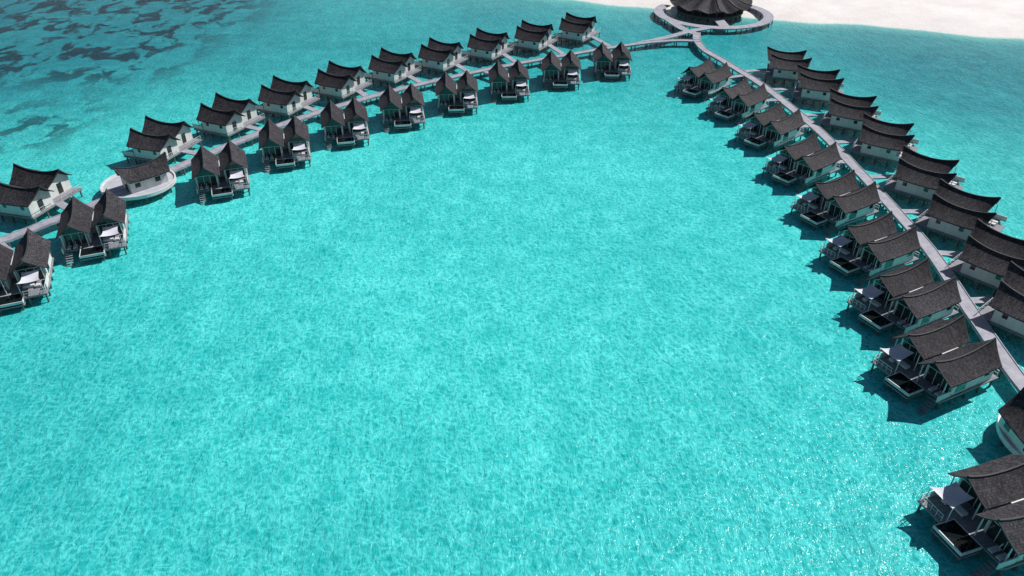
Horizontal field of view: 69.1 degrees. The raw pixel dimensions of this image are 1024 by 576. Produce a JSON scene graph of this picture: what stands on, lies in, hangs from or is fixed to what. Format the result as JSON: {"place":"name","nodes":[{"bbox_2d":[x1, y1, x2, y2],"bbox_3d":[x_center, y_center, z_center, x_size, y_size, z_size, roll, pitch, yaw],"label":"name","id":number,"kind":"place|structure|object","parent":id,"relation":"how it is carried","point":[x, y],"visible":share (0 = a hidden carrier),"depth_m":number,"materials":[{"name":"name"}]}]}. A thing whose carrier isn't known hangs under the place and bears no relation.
{"place":"outdoors","nodes":[
{"label":"outdoors","id":0,"kind":"place"},
{"bbox_2d":[0,0,1023,575],"bbox_3d":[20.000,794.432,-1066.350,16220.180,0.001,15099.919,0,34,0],"label":"lagoon water","id":1,"kind":"structure","parent":0,"point":[602,326],"depth_m":99.79,"materials":[{"name":"teal liquid"}]},
{"bbox_2d":[0,228,55,314],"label":"overwater villa","id":2,"kind":"object","parent":1,"relation":"on","point":[26,269],"visible":0.94,"depth_m":104.60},
{"bbox_2d":[0,262,49,290],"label":"windows","id":3,"kind":"structure","parent":2,"relation":"in","point":[24,265],"depth_m":104.62,"materials":[{"name":"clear glass"}]},
{"bbox_2d":[0,163,82,223],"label":"overwater villa","id":4,"kind":"object","parent":1,"relation":"on","point":[28,193],"visible":0.94,"depth_m":123.74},
{"bbox_2d":[2,182,63,210],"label":"windows","id":5,"kind":"structure","parent":4,"relation":"in","point":[59,186],"depth_m":122.79,"materials":[{"name":"black glass"}]},
{"bbox_2d":[55,188,129,266],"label":"overwater villa","id":6,"kind":"object","parent":1,"relation":"on","point":[99,232],"visible":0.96,"depth_m":114.59,"materials":[{"name":"grey wood"}]},
{"bbox_2d":[62,217,125,246],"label":"windows","id":7,"kind":"structure","parent":6,"relation":"in","point":[75,237],"depth_m":113.64,"materials":[{"name":"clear glass"}]},
{"bbox_2d":[100,151,176,205],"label":"round deck pavilion","id":8,"kind":"structure","parent":1,"relation":"in","point":[151,178],"depth_m":129.24,"materials":[{"name":"grey wood"}]},
{"bbox_2d":[123,176,160,190],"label":"windows","id":9,"kind":"structure","parent":8,"relation":"in","point":[158,178],"depth_m":128.50,"materials":[{"name":"black glass"}]},
{"bbox_2d":[122,115,201,163],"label":"overwater villa","id":10,"kind":"object","parent":1,"relation":"on","point":[153,139],"visible":0.94,"depth_m":140.99,"materials":[{"name":"grey wood"}]},
{"bbox_2d":[137,133,186,156],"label":"windows","id":11,"kind":"structure","parent":10,"relation":"in","point":[183,136],"depth_m":140.75,"materials":[{"name":"black glass"}]},
{"bbox_2d":[191,139,249,203],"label":"overwater villa","id":12,"kind":"object","parent":1,"relation":"on","point":[225,175],"visible":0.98,"depth_m":131.10,"materials":[{"name":"grey wood"}]},
{"bbox_2d":[196,161,246,186],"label":"windows","id":13,"kind":"structure","parent":12,"relation":"in","point":[232,165],"depth_m":130.22,"materials":[{"name":"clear glass"}]},
{"bbox_2d":[192,92,265,140],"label":"overwater villa","id":14,"kind":"object","parent":1,"relation":"on","point":[225,117],"visible":0.95,"depth_m":151.45,"materials":[{"name":"grey wood"}]},
{"bbox_2d":[206,110,250,130],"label":"windows","id":15,"kind":"structure","parent":14,"relation":"in","point":[234,124],"depth_m":151.04,"materials":[{"name":"black glass"}]},
{"bbox_2d":[258,115,310,172],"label":"overwater villa","id":16,"kind":"object","parent":1,"relation":"on","point":[289,147],"visible":0.95,"depth_m":141.15,"materials":[{"name":"grey wood"}]},
{"bbox_2d":[262,134,308,157],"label":"windows","id":17,"kind":"structure","parent":16,"relation":"in","point":[269,144],"depth_m":140.59,"materials":[{"name":"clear glass"}]},
{"bbox_2d":[255,75,319,119],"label":"overwater villa","id":18,"kind":"object","parent":1,"relation":"on","point":[280,96],"visible":0.98,"depth_m":160.61,"materials":[{"name":"grey wood"}]},
{"bbox_2d":[267,91,306,110],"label":"windows","id":19,"kind":"structure","parent":18,"relation":"in","point":[304,93],"depth_m":160.39,"materials":[{"name":"black glass"}]},
{"bbox_2d":[311,60,371,102],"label":"overwater villa","id":20,"kind":"object","parent":1,"relation":"on","point":[334,80],"visible":0.96,"depth_m":169.42,"materials":[{"name":"grey wood"}]},
{"bbox_2d":[323,76,359,93],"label":"windows","id":21,"kind":"structure","parent":20,"relation":"in","point":[358,78],"depth_m":169.09,"materials":[{"name":"black glass"}]},
{"bbox_2d":[320,97,369,149],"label":"overwater villa","id":22,"kind":"object","parent":1,"relation":"on","point":[348,126],"visible":0.97,"depth_m":149.54,"materials":[{"name":"grey wood"}]},
{"bbox_2d":[324,115,366,135],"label":"windows","id":23,"kind":"structure","parent":22,"relation":"in","point":[333,124],"depth_m":149.17,"materials":[{"name":"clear glass"}]},
{"bbox_2d":[0,36,700,254],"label":"wooden jetty","id":24,"kind":"object","parent":1,"relation":"on","point":[5,240],"visible":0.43,"depth_m":162.93,"materials":[{"name":"grey wood"}]},
{"bbox_2d":[364,47,421,87],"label":"overwater villa","id":25,"kind":"object","parent":1,"relation":"on","point":[387,66],"visible":0.98,"depth_m":178.03,"materials":[{"name":"grey wood"}]},
{"bbox_2d":[376,63,410,78],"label":"windows","id":26,"kind":"structure","parent":25,"relation":"in","point":[409,68],"depth_m":177.56,"materials":[{"name":"black glass"}]},
{"bbox_2d":[379,83,424,131],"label":"overwater villa","id":27,"kind":"object","parent":1,"relation":"on","point":[406,111],"visible":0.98,"depth_m":156.99,"materials":[{"name":"grey wood"}]},
{"bbox_2d":[382,99,421,118],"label":"windows","id":28,"kind":"structure","parent":27,"relation":"in","point":[413,103],"depth_m":156.60,"materials":[{"name":"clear glass"}]},
{"bbox_2d":[414,37,467,74],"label":"overwater villa","id":29,"kind":"object","parent":1,"relation":"on","point":[435,55],"visible":0.97,"depth_m":185.40,"materials":[{"name":"grey wood"}]},
{"bbox_2d":[425,52,457,66],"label":"windows","id":30,"kind":"structure","parent":29,"relation":"in","point":[456,57],"depth_m":184.92,"materials":[{"name":"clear glass"}]},
{"bbox_2d":[436,70,478,115],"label":"overwater villa","id":31,"kind":"object","parent":1,"relation":"on","point":[459,97],"visible":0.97,"depth_m":164.27,"materials":[{"name":"grey wood"}]},
{"bbox_2d":[439,86,476,102],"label":"windows","id":32,"kind":"structure","parent":31,"relation":"in","point":[449,98],"depth_m":164.17,"materials":[{"name":"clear glass"}]},
{"bbox_2d":[462,27,513,64],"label":"overwater villa","id":33,"kind":"object","parent":1,"relation":"on","point":[483,45],"visible":0.95,"depth_m":192.73,"materials":[{"name":"grey wood"}]},
{"bbox_2d":[474,42,503,56],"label":"windows","id":34,"kind":"structure","parent":33,"relation":"in","point":[496,50],"depth_m":192.22,"materials":[{"name":"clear glass"}]},
{"bbox_2d":[488,59,529,102],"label":"overwater villa","id":35,"kind":"object","parent":1,"relation":"on","point":[512,84],"visible":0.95,"depth_m":170.95,"materials":[{"name":"grey wood"}]},
{"bbox_2d":[493,74,526,90],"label":"windows","id":36,"kind":"structure","parent":35,"relation":"in","point":[497,85],"depth_m":170.86,"materials":[{"name":"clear glass"}]},
{"bbox_2d":[509,19,557,55],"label":"overwater villa","id":37,"kind":"object","parent":1,"relation":"on","point":[531,37],"visible":0.97,"depth_m":199.36,"materials":[{"name":"grey wood"}]},
{"bbox_2d":[521,37,548,46],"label":"windows","id":38,"kind":"structure","parent":37,"relation":"in","point":[547,37],"depth_m":198.88,"materials":[{"name":"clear glass"}]},
{"bbox_2d":[542,49,580,90],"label":"overwater villa","id":39,"kind":"object","parent":1,"relation":"on","point":[563,72],"visible":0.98,"depth_m":177.71,"materials":[{"name":"grey wood"}]},
{"bbox_2d":[543,63,577,78],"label":"windows","id":40,"kind":"structure","parent":39,"relation":"in","point":[571,67],"depth_m":177.62,"materials":[{"name":"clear glass"}]},
{"bbox_2d":[553,12,600,46],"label":"overwater villa","id":41,"kind":"object","parent":1,"relation":"on","point":[576,28],"visible":0.98,"depth_m":206.20,"materials":[{"name":"grey wood"}]},
{"bbox_2d":[593,41,631,80],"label":"overwater villa","id":42,"kind":"object","parent":1,"relation":"on","point":[614,64],"visible":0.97,"depth_m":183.40,"materials":[{"name":"grey wood"}]},
{"bbox_2d":[597,55,628,69],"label":"windows","id":43,"kind":"structure","parent":42,"relation":"in","point":[602,65],"depth_m":183.33,"materials":[{"name":"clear glass"}]},
{"bbox_2d":[674,57,731,101],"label":"overwater villa","id":44,"kind":"object","parent":1,"relation":"on","point":[707,78],"visible":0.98,"depth_m":172.55,"materials":[{"name":"grey wood"}]},
{"bbox_2d":[686,71,727,89],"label":"windows","id":45,"kind":"structure","parent":44,"relation":"in","point":[703,83],"depth_m":171.65,"materials":[{"name":"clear glass"}]},
{"bbox_2d":[637,4,773,45],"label":"ring boardwalk","id":46,"kind":"structure","parent":1,"relation":"on","point":[721,23],"depth_m":218.40,"materials":[{"name":"grey wood"}]},
{"bbox_2d":[670,0,752,22],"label":"round thatched restaurant","id":47,"kind":"structure","parent":1,"relation":"in","point":[711,9],"depth_m":226.31},
{"bbox_2d":[705,77,769,125],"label":"overwater villa","id":48,"kind":"object","parent":1,"relation":"on","point":[742,100],"visible":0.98,"depth_m":160.62,"materials":[{"name":"grey wood"}]},
{"bbox_2d":[719,91,764,112],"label":"windows","id":49,"kind":"structure","parent":48,"relation":"in","point":[725,102],"depth_m":159.92,"materials":[{"name":"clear glass"}]},
{"bbox_2d":[734,101,804,154],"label":"overwater villa","id":50,"kind":"object","parent":1,"relation":"on","point":[775,126],"visible":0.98,"depth_m":148.19,"materials":[{"name":"grey wood"}]},
{"bbox_2d":[749,117,799,140],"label":"windows","id":51,"kind":"structure","parent":50,"relation":"in","point":[756,128],"depth_m":147.43,"materials":[{"name":"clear glass"}]},
{"bbox_2d":[765,46,811,85],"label":"overwater villa","id":52,"kind":"object","parent":1,"relation":"on","point":[781,65],"visible":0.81,"depth_m":178.62,"materials":[{"name":"grey wood"}]},
{"bbox_2d":[762,133,840,192],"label":"overwater villa","id":53,"kind":"object","parent":1,"relation":"on","point":[808,160],"visible":0.97,"depth_m":134.62,"materials":[{"name":"grey wood"}]},
{"bbox_2d":[780,150,834,177],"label":"windows","id":54,"kind":"structure","parent":53,"relation":"in","point":[800,167],"depth_m":133.88,"materials":[{"name":"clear glass"}]},
{"bbox_2d":[792,64,843,106],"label":"overwater villa","id":55,"kind":"object","parent":1,"relation":"on","point":[815,85],"visible":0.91,"depth_m":166.84,"materials":[{"name":"grey wood"}]},
{"bbox_2d":[790,169,880,235],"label":"overwater villa","id":56,"kind":"object","parent":1,"relation":"on","point":[840,201],"visible":0.98,"depth_m":121.61,"materials":[{"name":"grey wood"}]},
{"bbox_2d":[812,188,872,219],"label":"windows","id":57,"kind":"structure","parent":56,"relation":"in","point":[832,207],"depth_m":121.04,"materials":[{"name":"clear glass"}]},
{"bbox_2d":[820,88,881,135],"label":"overwater villa","id":58,"kind":"object","parent":1,"relation":"on","point":[846,112],"visible":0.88,"depth_m":153.31,"materials":[{"name":"grey wood"}]},
{"bbox_2d":[692,32,1023,391],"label":"wooden jetty","id":59,"kind":"object","parent":1,"relation":"on","point":[1011,371],"visible":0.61,"depth_m":120.87,"materials":[{"name":"grey wood"}]},
{"bbox_2d":[819,211,920,286],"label":"overwater villa","id":60,"kind":"object","parent":1,"relation":"on","point":[873,247],"visible":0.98,"depth_m":109.61,"materials":[{"name":"grey wood"}]},
{"bbox_2d":[844,231,912,268],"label":"windows","id":61,"kind":"structure","parent":60,"relation":"in","point":[865,256],"depth_m":108.98,"materials":[{"name":"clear glass"}]},
{"bbox_2d":[850,113,918,168],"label":"overwater villa","id":62,"kind":"object","parent":1,"relation":"on","point":[883,140],"visible":0.94,"depth_m":141.26,"materials":[{"name":"grey wood"}]},
{"bbox_2d":[867,145,898,154],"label":"windows","id":63,"kind":"structure","parent":62,"relation":"in","point":[868,147],"depth_m":139.81,"materials":[{"name":"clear glass"}]},
{"bbox_2d":[846,257,961,344],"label":"overwater villa","id":64,"kind":"object","parent":1,"relation":"on","point":[909,298],"visible":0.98,"depth_m":98.62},
{"bbox_2d":[874,280,951,324],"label":"windows","id":65,"kind":"structure","parent":64,"relation":"in","point":[898,312],"depth_m":97.85,"materials":[{"name":"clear glass"}]},
{"bbox_2d":[883,146,964,205],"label":"overwater villa","id":66,"kind":"object","parent":1,"relation":"on","point":[918,175],"visible":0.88,"depth_m":128.50,"materials":[{"name":"grey wood"}]},
{"bbox_2d":[902,182,935,191],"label":"windows","id":67,"kind":"structure","parent":66,"relation":"in","point":[904,183],"depth_m":126.44,"materials":[{"name":"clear glass"}]},
{"bbox_2d":[870,314,1001,414],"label":"overwater villa","id":68,"kind":"object","parent":1,"relation":"on","point":[941,361],"visible":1,"depth_m":87.91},
{"bbox_2d":[902,338,990,392],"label":"windows","id":69,"kind":"structure","parent":68,"relation":"in","point":[931,373],"depth_m":87.16,"materials":[{"name":"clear glass"}]},
{"bbox_2d":[915,179,1007,246],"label":"overwater villa","id":70,"kind":"object","parent":1,"relation":"on","point":[953,212],"visible":0.84,"depth_m":117.39,"materials":[{"name":"grey wood"}]},
{"bbox_2d":[935,220,971,233],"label":"windows","id":71,"kind":"structure","parent":70,"relation":"in","point":[937,221],"depth_m":115.16,"materials":[{"name":"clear glass"}]},
{"bbox_2d":[916,454,1023,575],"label":"overwater villa","id":72,"kind":"object","parent":1,"relation":"on","point":[976,509],"visible":0.98,"depth_m":70.48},
{"bbox_2d":[959,478,1023,558],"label":"windows","id":73,"kind":"structure","parent":72,"relation":"in","point":[993,529],"depth_m":69.29,"materials":[{"name":"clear glass"}]},
{"bbox_2d":[947,218,1023,296],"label":"overwater villa","id":74,"kind":"object","parent":1,"relation":"on","point":[989,254],"visible":0.83,"depth_m":106.35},
{"bbox_2d":[969,265,1000,280],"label":"windows","id":75,"kind":"structure","parent":74,"relation":"in","point":[972,267],"depth_m":104.84,"materials":[{"name":"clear glass"}]},
{"bbox_2d":[977,261,1023,340],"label":"overwater villa","id":76,"kind":"object","parent":1,"relation":"on","point":[1003,310],"visible":0.97,"depth_m":96.64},
{"bbox_2d":[996,387,1023,454],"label":"round deck pavilion","id":77,"kind":"structure","parent":1,"relation":"in","point":[1010,424],"depth_m":79.55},
{"bbox_2d":[1003,422,1023,450],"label":"windows","id":78,"kind":"structure","parent":77,"relation":"in","point":[1005,425],"depth_m":80.06,"materials":[{"name":"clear glass"}]},
{"bbox_2d":[586,0,1023,37],"bbox_3d":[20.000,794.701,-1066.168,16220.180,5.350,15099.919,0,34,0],"label":"sandy beach","id":79,"kind":"structure","parent":0,"point":[1000,18],"depth_m":231.45,"materials":[{"name":"white sand"}]}
]}

